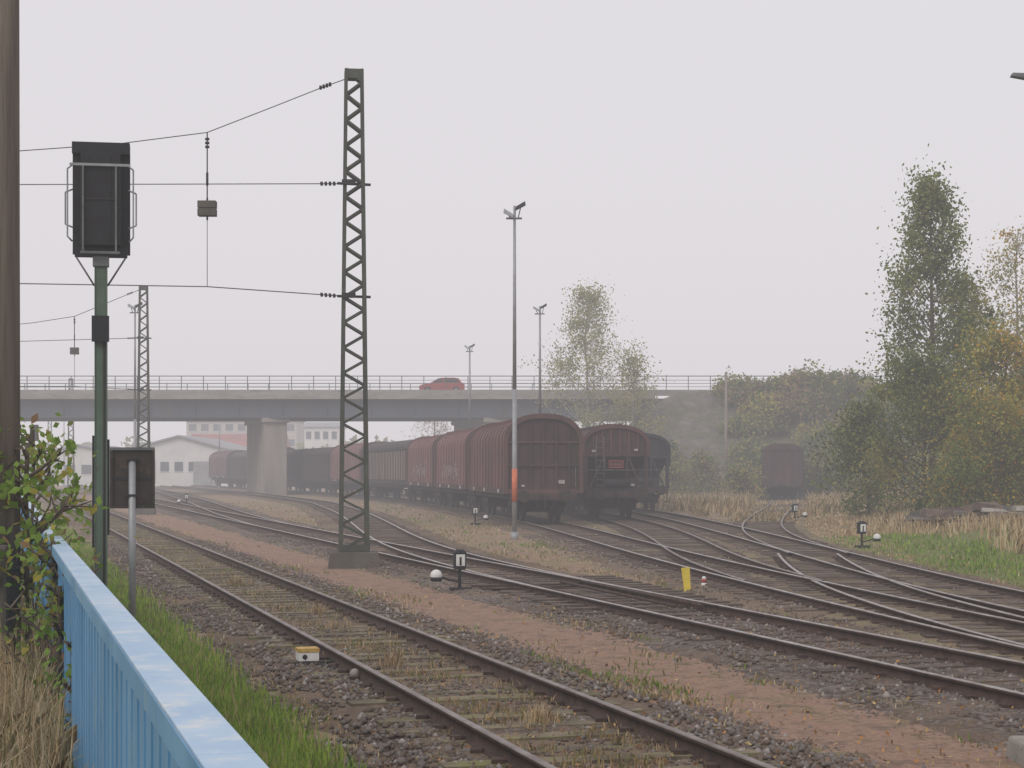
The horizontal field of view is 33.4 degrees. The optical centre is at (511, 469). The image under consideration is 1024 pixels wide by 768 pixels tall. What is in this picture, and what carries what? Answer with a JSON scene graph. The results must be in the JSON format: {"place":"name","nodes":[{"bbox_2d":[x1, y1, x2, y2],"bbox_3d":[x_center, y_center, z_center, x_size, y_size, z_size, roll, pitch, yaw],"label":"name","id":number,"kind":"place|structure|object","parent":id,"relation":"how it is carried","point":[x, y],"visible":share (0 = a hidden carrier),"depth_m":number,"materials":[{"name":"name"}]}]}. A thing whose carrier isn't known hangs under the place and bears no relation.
{"place":"outdoors","nodes":[
{"label":"outdoors","id":0,"kind":"place"},
{"bbox_2d":[0,585,96,767],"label":"dry grass","id":1,"kind":"structure","parent":0,"point":[25,734],"depth_m":9.99,"materials":[{"name":"plant"}]},
{"bbox_2d":[191,434,290,447],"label":"roof","id":2,"kind":"structure","parent":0,"point":[239,439],"depth_m":272.74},
{"bbox_2d":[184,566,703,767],"bbox_3d":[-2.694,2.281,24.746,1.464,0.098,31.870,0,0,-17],"label":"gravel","id":3,"kind":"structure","parent":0,"point":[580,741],"depth_m":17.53,"materials":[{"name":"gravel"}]},
{"bbox_2d":[2,485,1023,767],"bbox_3d":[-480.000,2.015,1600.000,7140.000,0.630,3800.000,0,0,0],"label":"ground","id":4,"kind":"structure","parent":0,"point":[846,723],"depth_m":23.23,"materials":[{"name":"soil"}]},
{"bbox_2d":[0,0,21,661],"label":"utility pole","id":5,"kind":"object","parent":4,"relation":"on","point":[9,231],"visible":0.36,"depth_m":13.89,"materials":[{"name":"brown wood"}]},
{"bbox_2d":[3,566,63,721],"bbox_3d":[-3.095,1.262,11.380,0.699,1.237,0.646,0,0,0],"label":"bramble bush","id":6,"kind":"object","parent":4,"relation":"on","point":[58,593],"visible":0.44,"depth_m":11.36,"materials":[{"name":"green plant"}]},
{"bbox_2d":[34,629,71,736],"bbox_3d":[-2.607,1.416,10.188,0.559,0.927,0.388,0,0,36],"label":"bramble bush","id":7,"kind":"object","parent":4,"relation":"on","point":[68,673],"visible":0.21,"depth_m":10.14,"materials":[{"name":"green plant"}]},
{"bbox_2d":[20,417,100,627],"bbox_3d":[-4.636,0.527,16.671,1.222,2.607,1.513,0,0,23],"label":"bramble bush","id":8,"kind":"object","parent":4,"relation":"on","point":[42,448],"visible":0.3,"depth_m":16.59,"materials":[{"name":"green plant"}]},
{"bbox_2d":[31,446,91,485],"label":"walls","id":9,"kind":"structure","parent":4,"relation":"on","point":[83,454],"depth_m":240.00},
{"bbox_2d":[58,465,91,474],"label":"windows","id":10,"kind":"structure","parent":9,"relation":"attached to","point":[85,469],"depth_m":239.95,"materials":[{"name":"glass"}]},
{"bbox_2d":[47,444,116,451],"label":"roof","id":11,"kind":"structure","parent":9,"relation":"on","point":[86,445],"depth_m":239.50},
{"bbox_2d":[63,428,64,485],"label":"yard lamp","id":12,"kind":"object","parent":4,"relation":"on","point":[64,455],"visible":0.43,"depth_m":239.95,"materials":[{"name":"metal"}]},
{"bbox_2d":[0,502,129,699],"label":"bramble bush","id":13,"kind":"object","parent":4,"relation":"on","point":[27,617],"visible":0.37,"depth_m":12.56,"materials":[{"name":"green plant"}]},
{"bbox_2d":[0,413,137,673],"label":"bramble bush","id":14,"kind":"object","parent":4,"relation":"on","point":[7,487],"visible":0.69,"depth_m":13.94,"materials":[{"name":"green plant"}]},
{"bbox_2d":[67,378,74,487],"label":"lattice mast","id":15,"kind":"object","parent":4,"relation":"on","point":[73,463],"visible":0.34,"depth_m":177.80,"materials":[{"name":"metal"}]},
{"bbox_2d":[64,141,136,587],"bbox_3d":[-6.430,-1.290,26.700,1.104,7.640,0.500,0,0,-10],"label":"railway signal","id":16,"kind":"object","parent":4,"relation":"on","point":[101,227],"visible":0.97,"depth_m":26.63,"materials":[{"name":"metal"}]},
{"bbox_2d":[110,447,154,618],"bbox_3d":[-5.343,1.060,24.017,0.620,2.740,0.145,0,0,-10],"label":"trackside sign","id":17,"kind":"object","parent":4,"relation":"on","point":[132,479],"visible":0.9,"depth_m":24.03,"materials":[{"name":"metal"}]},
{"bbox_2d":[128,302,142,446],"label":"yard lamp","id":18,"kind":"object","parent":4,"relation":"on","point":[134,307],"visible":0.57,"depth_m":90.95,"materials":[{"name":"metal"}]},
{"bbox_2d":[20,496,268,767],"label":"blue fence","id":19,"kind":"object","parent":4,"relation":"on","point":[138,698],"visible":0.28,"depth_m":5.79,"materials":[{"name":"metal"}]},
{"bbox_2d":[136,286,155,514],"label":"lattice mast","id":20,"kind":"object","parent":4,"relation":"on","point":[145,511],"visible":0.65,"depth_m":87.79,"materials":[{"name":"metal"}]},
{"bbox_2d":[20,290,150,390],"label":"headspan wires","id":21,"kind":"object","parent":20,"relation":"attached to","point":[74,350],"visible":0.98,"depth_m":87.00,"materials":[{"name":"metal"}]},
{"bbox_2d":[144,437,246,485],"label":"walls","id":22,"kind":"structure","parent":4,"relation":"on","point":[180,449],"depth_m":232.00,"materials":[{"name":"paint"}]},
{"bbox_2d":[160,461,216,485],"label":"windows","id":23,"kind":"structure","parent":22,"relation":"attached to","point":[200,470],"depth_m":231.88,"materials":[{"name":"glass"}]},
{"bbox_2d":[140,435,246,450],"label":"roof","id":24,"kind":"structure","parent":22,"relation":"on","point":[226,445],"depth_m":236.24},
{"bbox_2d":[20,434,392,479],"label":"distant trees","id":25,"kind":"object","parent":4,"relation":"on","point":[299,444],"visible":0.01,"depth_m":333.61,"materials":[{"name":"green plant"}]},
{"bbox_2d":[48,521,374,767],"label":"grass","id":26,"kind":"structure","parent":4,"relation":"on","point":[249,720],"depth_m":16.64,"materials":[{"name":"plant"}]},
{"bbox_2d":[155,488,320,529],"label":"railway track","id":27,"kind":"structure","parent":4,"relation":"on","point":[175,496],"depth_m":91.26,"materials":[{"name":"brown wood"}]},
{"bbox_2d":[186,421,305,448],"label":"apartment block","id":28,"kind":"structure","parent":4,"relation":"on","point":[295,431],"depth_m":325.00,"materials":[{"name":"white paint"}]},
{"bbox_2d":[189,424,294,446],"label":"windows","id":29,"kind":"structure","parent":28,"relation":"in","point":[192,427],"depth_m":324.94,"materials":[{"name":"glass"}]},
{"bbox_2d":[302,422,347,448],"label":"apartment block","id":30,"kind":"structure","parent":4,"relation":"on","point":[318,434],"depth_m":300.00,"materials":[{"name":"white paint"}]},
{"bbox_2d":[306,431,336,438],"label":"windows","id":31,"kind":"structure","parent":30,"relation":"in","point":[308,433],"depth_m":299.94,"materials":[{"name":"glass"}]},
{"bbox_2d":[328,68,379,568],"bbox_3d":[-3.750,-3.530,40.500,1.236,11.920,0.997,0,0,-7],"label":"lattice mast","id":32,"kind":"object","parent":4,"relation":"on","point":[354,555],"visible":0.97,"depth_m":40.27,"materials":[{"name":"metal"}]},
{"bbox_2d":[20,79,370,297],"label":"headspan wires","id":33,"kind":"object","parent":32,"relation":"attached to","point":[206,208],"visible":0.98,"depth_m":39.50,"materials":[{"name":"metal"}]},
{"bbox_2d":[155,485,634,603],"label":"railway track","id":34,"kind":"structure","parent":4,"relation":"on","point":[384,527],"depth_m":54.56,"materials":[{"name":"brown wood"}]},
{"bbox_2d":[21,486,829,767],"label":"railway track","id":35,"kind":"structure","parent":4,"relation":"on","point":[486,744],"depth_m":18.14,"materials":[{"name":"gravel"}]},
{"bbox_2d":[29,452,57,488],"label":"regional train","id":36,"kind":"object","parent":35,"relation":"on","point":[52,468],"visible":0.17,"depth_m":180.21,"materials":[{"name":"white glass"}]},
{"bbox_2d":[228,575,244,585],"bbox_3d":[-5.430,2.171,33.482,0.408,0.258,0.425,0,0,41],"label":"straw tuft","id":37,"kind":"object","parent":35,"relation":"on","point":[236,581],"visible":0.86,"depth_m":33.48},
{"bbox_2d":[294,646,334,664],"bbox_3d":[-2.354,2.205,20.155,0.500,0.190,0.375,0,0,-17],"label":"trackside magnet","id":38,"kind":"object","parent":35,"relation":"on","point":[309,654],"visible":0.88,"depth_m":20.10,"materials":[{"name":"white paint"}]},
{"bbox_2d":[307,601,328,614],"bbox_3d":[-3.039,2.175,27.027,0.434,0.250,0.430,0,0,0],"label":"straw tuft","id":39,"kind":"object","parent":35,"relation":"on","point":[316,609],"visible":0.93,"depth_m":26.96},
{"bbox_2d":[315,663,380,669],"bbox_3d":[-2.001,2.275,19.561,1.028,0.045,0.368,0,0,38],"label":"cable","id":40,"kind":"object","parent":35,"relation":"on","point":[334,668],"visible":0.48,"depth_m":19.52,"materials":[{"name":"black paint"}]},
{"bbox_2d":[350,668,359,674],"bbox_3d":[-1.720,2.255,18.700,0.120,0.150,0.114,0,0,0],"label":"marker stone","id":41,"kind":"object","parent":35,"relation":"on","point":[354,671],"visible":0.53,"depth_m":18.66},
{"bbox_2d":[373,647,409,666],"bbox_3d":[-1.426,2.172,19.823,0.528,0.255,0.380,0,0,0],"label":"straw tuft","id":42,"kind":"object","parent":35,"relation":"on","point":[390,662],"visible":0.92,"depth_m":19.77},
{"bbox_2d":[110,524,832,767],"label":"track weeds","id":43,"kind":"object","parent":35,"relation":"on","point":[591,730],"visible":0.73,"depth_m":16.80,"materials":[{"name":"plant"}]},
{"bbox_2d":[517,701,561,724],"bbox_3d":[0.227,2.173,15.308,0.447,0.254,0.401,0,0,0],"label":"straw tuft","id":44,"kind":"object","parent":35,"relation":"on","point":[544,716],"visible":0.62,"depth_m":15.25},
{"bbox_2d":[401,421,451,439],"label":"bare tree","id":45,"kind":"object","parent":4,"relation":"on","point":[435,430],"visible":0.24,"depth_m":189.72,"materials":[{"name":"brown plant"}]},
{"bbox_2d":[430,549,471,590],"bbox_3d":[-1.169,1.940,32.541,0.795,0.820,0.288,0,0,-11],"label":"switch lantern","id":46,"kind":"object","parent":4,"relation":"on","point":[459,560],"visible":0.95,"depth_m":32.49,"materials":[{"name":"metal"}]},
{"bbox_2d":[464,344,474,428],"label":"yard lamp","id":47,"kind":"object","parent":4,"relation":"on","point":[469,351],"visible":0.57,"depth_m":120.94,"materials":[{"name":"metal"}]},
{"bbox_2d":[470,506,488,524],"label":"switch lantern","id":48,"kind":"object","parent":4,"relation":"on","point":[475,511],"visible":0.96,"depth_m":71.43,"materials":[{"name":"metal"}]},
{"bbox_2d":[83,538,926,767],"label":"gravel","id":49,"kind":"structure","parent":4,"relation":"on","point":[788,756],"depth_m":17.89,"materials":[{"name":"gravel"}]},
{"bbox_2d":[20,376,999,494],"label":"road bridge","id":50,"kind":"structure","parent":4,"relation":"on","point":[267,416],"depth_m":155.60,"materials":[{"name":"concrete"}]},
{"bbox_2d":[419,378,464,389],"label":"hatchback car","id":51,"kind":"object","parent":50,"relation":"on","point":[448,380],"visible":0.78,"depth_m":155.74,"materials":[{"name":"red metal"}]},
{"bbox_2d":[503,201,525,539],"bbox_3d":[0.085,-3.205,56.820,0.740,11.470,0.360,0,0,0],"label":"yard lamp","id":52,"kind":"object","parent":4,"relation":"on","point":[514,534],"visible":0.88,"depth_m":56.74,"materials":[{"name":"grey metal"}]},
{"bbox_2d":[533,303,546,413],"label":"yard lamp","id":53,"kind":"object","parent":4,"relation":"on","point":[540,314],"visible":0.53,"depth_m":91.64,"materials":[{"name":"metal"}]},
{"bbox_2d":[61,484,1023,746],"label":"railway track","id":54,"kind":"structure","parent":4,"relation":"on","point":[909,672],"depth_m":21.66,"materials":[{"name":"brown metal"}]},
{"bbox_2d":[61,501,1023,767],"bbox_3d":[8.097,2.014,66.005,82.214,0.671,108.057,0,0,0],"label":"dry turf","id":55,"kind":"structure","parent":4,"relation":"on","point":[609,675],"depth_m":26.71,"materials":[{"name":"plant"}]},
{"bbox_2d":[143,583,1023,767],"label":"fallen leaves","id":56,"kind":"object","parent":4,"relation":"on","point":[638,746],"visible":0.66,"depth_m":16.18,"materials":[{"name":"orange plant"}]},
{"bbox_2d":[518,274,660,427],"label":"birch tree","id":57,"kind":"object","parent":4,"relation":"on","point":[589,301],"visible":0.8,"depth_m":147.13,"materials":[{"name":"green plant"}]},
{"bbox_2d":[448,575,742,611],"bbox_3d":[1.352,2.235,31.350,3.658,0.189,9.193,0,0,-13],"label":"railway switch","id":58,"kind":"object","parent":4,"relation":"on","point":[557,585],"visible":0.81,"depth_m":30.82,"materials":[{"name":"brown metal"}]},
{"bbox_2d":[361,493,844,586],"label":"railway track","id":59,"kind":"structure","parent":4,"relation":"on","point":[648,531],"depth_m":53.11,"materials":[{"name":"brown wood"}]},
{"bbox_2d":[562,424,649,517],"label":"hopper wagon","id":60,"kind":"object","parent":59,"relation":"on","point":[616,457],"visible":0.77,"depth_m":75.67,"materials":[{"name":"metal"}]},
{"bbox_2d":[186,485,1023,658],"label":"railway track","id":61,"kind":"structure","parent":4,"relation":"on","point":[530,526],"depth_m":35.12,"materials":[{"name":"brown metal"}]},
{"bbox_2d":[209,450,246,487],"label":"covered freight wagon","id":62,"kind":"object","parent":61,"relation":"on","point":[219,465],"visible":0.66,"depth_m":205.25,"materials":[{"name":"metal"}]},
{"bbox_2d":[229,452,246,487],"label":"sliding wall wagon","id":63,"kind":"object","parent":61,"relation":"on","point":[238,467],"visible":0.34,"depth_m":194.34,"materials":[{"name":"metal"}]},
{"bbox_2d":[287,448,320,491],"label":"sliding wall wagon","id":64,"kind":"object","parent":61,"relation":"on","point":[294,466],"visible":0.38,"depth_m":162.11,"materials":[{"name":"metal"}]},
{"bbox_2d":[301,447,353,493],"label":"sliding wall wagon","id":65,"kind":"object","parent":61,"relation":"on","point":[315,468],"visible":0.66,"depth_m":151.36,"materials":[{"name":"metal"}]},
{"bbox_2d":[330,441,388,496],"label":"covered freight wagon","id":66,"kind":"object","parent":61,"relation":"on","point":[357,473],"visible":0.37,"depth_m":136.21,"materials":[{"name":"metal"}]},
{"bbox_2d":[368,440,437,501],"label":"sliding wall wagon","id":67,"kind":"object","parent":61,"relation":"on","point":[387,467],"visible":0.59,"depth_m":119.48,"materials":[{"name":"metal"}]},
{"bbox_2d":[406,434,471,506],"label":"covered freight wagon","id":68,"kind":"object","parent":61,"relation":"on","point":[420,463],"visible":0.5,"depth_m":103.31,"materials":[{"name":"metal"}]},
{"bbox_2d":[435,428,508,512],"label":"covered freight wagon","id":69,"kind":"object","parent":61,"relation":"on","point":[451,462],"visible":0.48,"depth_m":89.53,"materials":[{"name":"metal"}]},
{"bbox_2d":[468,413,582,521],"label":"covered freight wagon","id":70,"kind":"object","parent":61,"relation":"on","point":[549,462],"visible":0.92,"depth_m":69.51,"materials":[{"name":"metal"}]},
{"bbox_2d":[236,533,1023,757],"bbox_3d":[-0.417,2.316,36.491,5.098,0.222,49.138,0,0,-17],"label":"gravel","id":71,"kind":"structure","parent":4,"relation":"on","point":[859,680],"depth_m":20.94,"materials":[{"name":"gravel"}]},
{"bbox_2d":[600,342,674,434],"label":"birch tree","id":72,"kind":"object","parent":4,"relation":"on","point":[642,394],"visible":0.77,"depth_m":145.97,"materials":[{"name":"green plant"}]},
{"bbox_2d":[656,455,707,496],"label":"hawthorn bush","id":73,"kind":"object","parent":4,"relation":"on","point":[676,475],"visible":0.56,"depth_m":123.50,"materials":[{"name":"green plant"}]},
{"bbox_2d":[681,567,690,590],"bbox_3d":[3.330,2.125,32.650,0.180,0.510,0.100,0,0,0],"label":"yellow marker post","id":74,"kind":"object","parent":4,"relation":"on","point":[686,577],"visible":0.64,"depth_m":32.64,"materials":[{"name":"paint"}]},
{"bbox_2d":[670,442,704,494],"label":"hawthorn bush","id":75,"kind":"object","parent":4,"relation":"on","point":[677,457],"visible":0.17,"depth_m":133.89,"materials":[{"name":"green plant"}]},
{"bbox_2d":[675,441,733,496],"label":"hawthorn bush","id":76,"kind":"object","parent":4,"relation":"on","point":[703,461],"visible":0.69,"depth_m":127.63,"materials":[{"name":"green plant"}]},
{"bbox_2d":[724,372,727,488],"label":"utility pole","id":77,"kind":"object","parent":4,"relation":"on","point":[725,444],"visible":0.65,"depth_m":137.91,"materials":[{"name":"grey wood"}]},
{"bbox_2d":[712,455,769,501],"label":"hawthorn bush","id":78,"kind":"object","parent":4,"relation":"on","point":[742,478],"visible":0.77,"depth_m":120.47,"materials":[{"name":"green plant"}]},
{"bbox_2d":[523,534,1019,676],"bbox_3d":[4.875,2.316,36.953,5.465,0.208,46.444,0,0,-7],"label":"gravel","id":79,"kind":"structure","parent":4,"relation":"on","point":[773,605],"depth_m":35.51,"materials":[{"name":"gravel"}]},
{"bbox_2d":[726,497,869,556],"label":"railway track","id":80,"kind":"structure","parent":4,"relation":"on","point":[795,530],"depth_m":57.85,"materials":[{"name":"brown metal"}]},
{"bbox_2d":[762,443,802,498],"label":"sliding wall wagon","id":81,"kind":"object","parent":80,"relation":"on","point":[782,466],"visible":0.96,"depth_m":122.68,"materials":[{"name":"metal"}]},
{"bbox_2d":[575,507,1023,615],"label":"railway track","id":82,"kind":"structure","parent":4,"relation":"on","point":[713,529],"depth_m":38.73,"materials":[{"name":"brown wood"}]},
{"bbox_2d":[617,433,670,510],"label":"hopper wagon","id":83,"kind":"object","parent":82,"relation":"on","point":[660,452],"visible":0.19,"depth_m":89.00,"materials":[{"name":"metal"}]},
{"bbox_2d":[792,504,807,519],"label":"switch lantern","id":84,"kind":"object","parent":4,"relation":"on","point":[795,509],"visible":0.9,"depth_m":75.94,"materials":[{"name":"metal"}]},
{"bbox_2d":[794,444,847,499],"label":"hawthorn bush","id":85,"kind":"object","parent":4,"relation":"on","point":[820,462],"visible":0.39,"depth_m":127.39,"materials":[{"name":"green plant"}]},
{"bbox_2d":[636,482,1020,522],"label":"rough grass","id":86,"kind":"structure","parent":4,"relation":"on","point":[696,503],"depth_m":94.40,"materials":[{"name":"plant"}]},
{"bbox_2d":[667,359,1022,498],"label":"shrubs","id":87,"kind":"object","parent":4,"relation":"on","point":[807,391],"visible":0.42,"depth_m":145.36,"materials":[{"name":"green plant"}]},
{"bbox_2d":[854,521,880,547],"bbox_3d":[10.548,1.940,50.516,0.755,0.820,0.288,0,0,-11],"label":"switch lantern","id":88,"kind":"object","parent":4,"relation":"on","point":[861,527],"visible":0.98,"depth_m":50.42,"materials":[{"name":"metal"}]},
{"bbox_2d":[804,388,931,517],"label":"hawthorn bush","id":89,"kind":"object","parent":4,"relation":"on","point":[860,417],"visible":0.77,"depth_m":74.91,"materials":[{"name":"green plant"}]},
{"bbox_2d":[840,447,908,491],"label":"hawthorn bush","id":90,"kind":"object","parent":4,"relation":"on","point":[873,472],"visible":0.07,"depth_m":121.24,"materials":[{"name":"green plant"}]},
{"bbox_2d":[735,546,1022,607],"bbox_3d":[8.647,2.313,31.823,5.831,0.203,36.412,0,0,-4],"label":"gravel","id":91,"kind":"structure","parent":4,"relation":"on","point":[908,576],"depth_m":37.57,"materials":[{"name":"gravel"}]},
{"bbox_2d":[746,553,1023,661],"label":"railway track","id":92,"kind":"structure","parent":4,"relation":"on","point":[877,605],"depth_m":28.60,"materials":[{"name":"brown metal"}]},
{"bbox_2d":[820,336,990,516],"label":"field maple","id":93,"kind":"object","parent":4,"relation":"on","point":[911,388],"visible":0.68,"depth_m":71.77,"materials":[{"name":"green plant"}]},
{"bbox_2d":[804,492,1023,587],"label":"meadow grass","id":94,"kind":"structure","parent":4,"relation":"on","point":[915,527],"depth_m":54.74,"materials":[{"name":"plant"}]},
{"bbox_2d":[858,144,1009,505],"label":"poplar tree","id":95,"kind":"object","parent":4,"relation":"on","point":[930,197],"visible":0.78,"depth_m":77.57,"materials":[{"name":"green plant"}]},
{"bbox_2d":[902,442,1014,513],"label":"hawthorn bush","id":96,"kind":"object","parent":4,"relation":"on","point":[959,472],"visible":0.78,"depth_m":65.50,"materials":[{"name":"green plant"}]},
{"bbox_2d":[898,299,1023,505],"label":"field maple","id":97,"kind":"object","parent":4,"relation":"on","point":[1008,345],"visible":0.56,"depth_m":69.48,"materials":[{"name":"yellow plant"}]},
{"bbox_2d":[900,370,1023,507],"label":"field maple","id":98,"kind":"object","parent":4,"relation":"on","point":[1011,415],"visible":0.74,"depth_m":66.80,"materials":[{"name":"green plant"}]},
{"bbox_2d":[904,502,1023,526],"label":"rubble pile","id":99,"kind":"object","parent":4,"relation":"on","point":[985,508],"visible":0.57,"depth_m":59.24,"materials":[{"name":"concrete"}]},
{"bbox_2d":[915,257,1022,455],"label":"poplar tree","id":100,"kind":"object","parent":4,"relation":"on","point":[978,293],"visible":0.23,"depth_m":79.41,"materials":[{"name":"green plant"}]},
{"bbox_2d":[957,216,1023,502],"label":"birch tree","id":101,"kind":"object","parent":4,"relation":"on","point":[1015,247],"visible":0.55,"depth_m":74.85,"materials":[{"name":"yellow plant"}]},
{"bbox_2d":[965,360,1023,499],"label":"field maple","id":102,"kind":"object","parent":4,"relation":"on","point":[1012,427],"visible":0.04,"depth_m":71.35,"materials":[{"name":"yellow plant"}]},
{"bbox_2d":[983,420,1023,501],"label":"hawthorn bush","id":103,"kind":"object","parent":4,"relation":"on","point":[1015,477],"visible":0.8,"depth_m":66.22,"materials":[{"name":"green plant"}]},
{"bbox_2d":[992,270,1023,400],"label":"birch tree","id":104,"kind":"object","parent":4,"relation":"on","point":[1021,310],"visible":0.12,"depth_m":79.46,"materials":[{"name":"green plant"}]},
{"bbox_2d":[1005,736,1023,766],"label":"concrete block","id":105,"kind":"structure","parent":4,"relation":"on","point":[1015,749],"depth_m":13.64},
{"bbox_2d":[1010,73,1023,79],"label":"street lamp","id":106,"kind":"object","parent":4,"relation":"on","point":[1020,76],"visible":1,"depth_m":37.71,"materials":[{"name":"metal"}]},
{"bbox_2d":[19,0,1023,448],"label":"sky","id":107,"kind":"structure","parent":0,"point":[731,167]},
{"bbox_2d":[629,391,1023,497],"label":"embankment","id":108,"kind":"structure","parent":0,"point":[696,417],"depth_m":146.70,"materials":[{"name":"green plant"}]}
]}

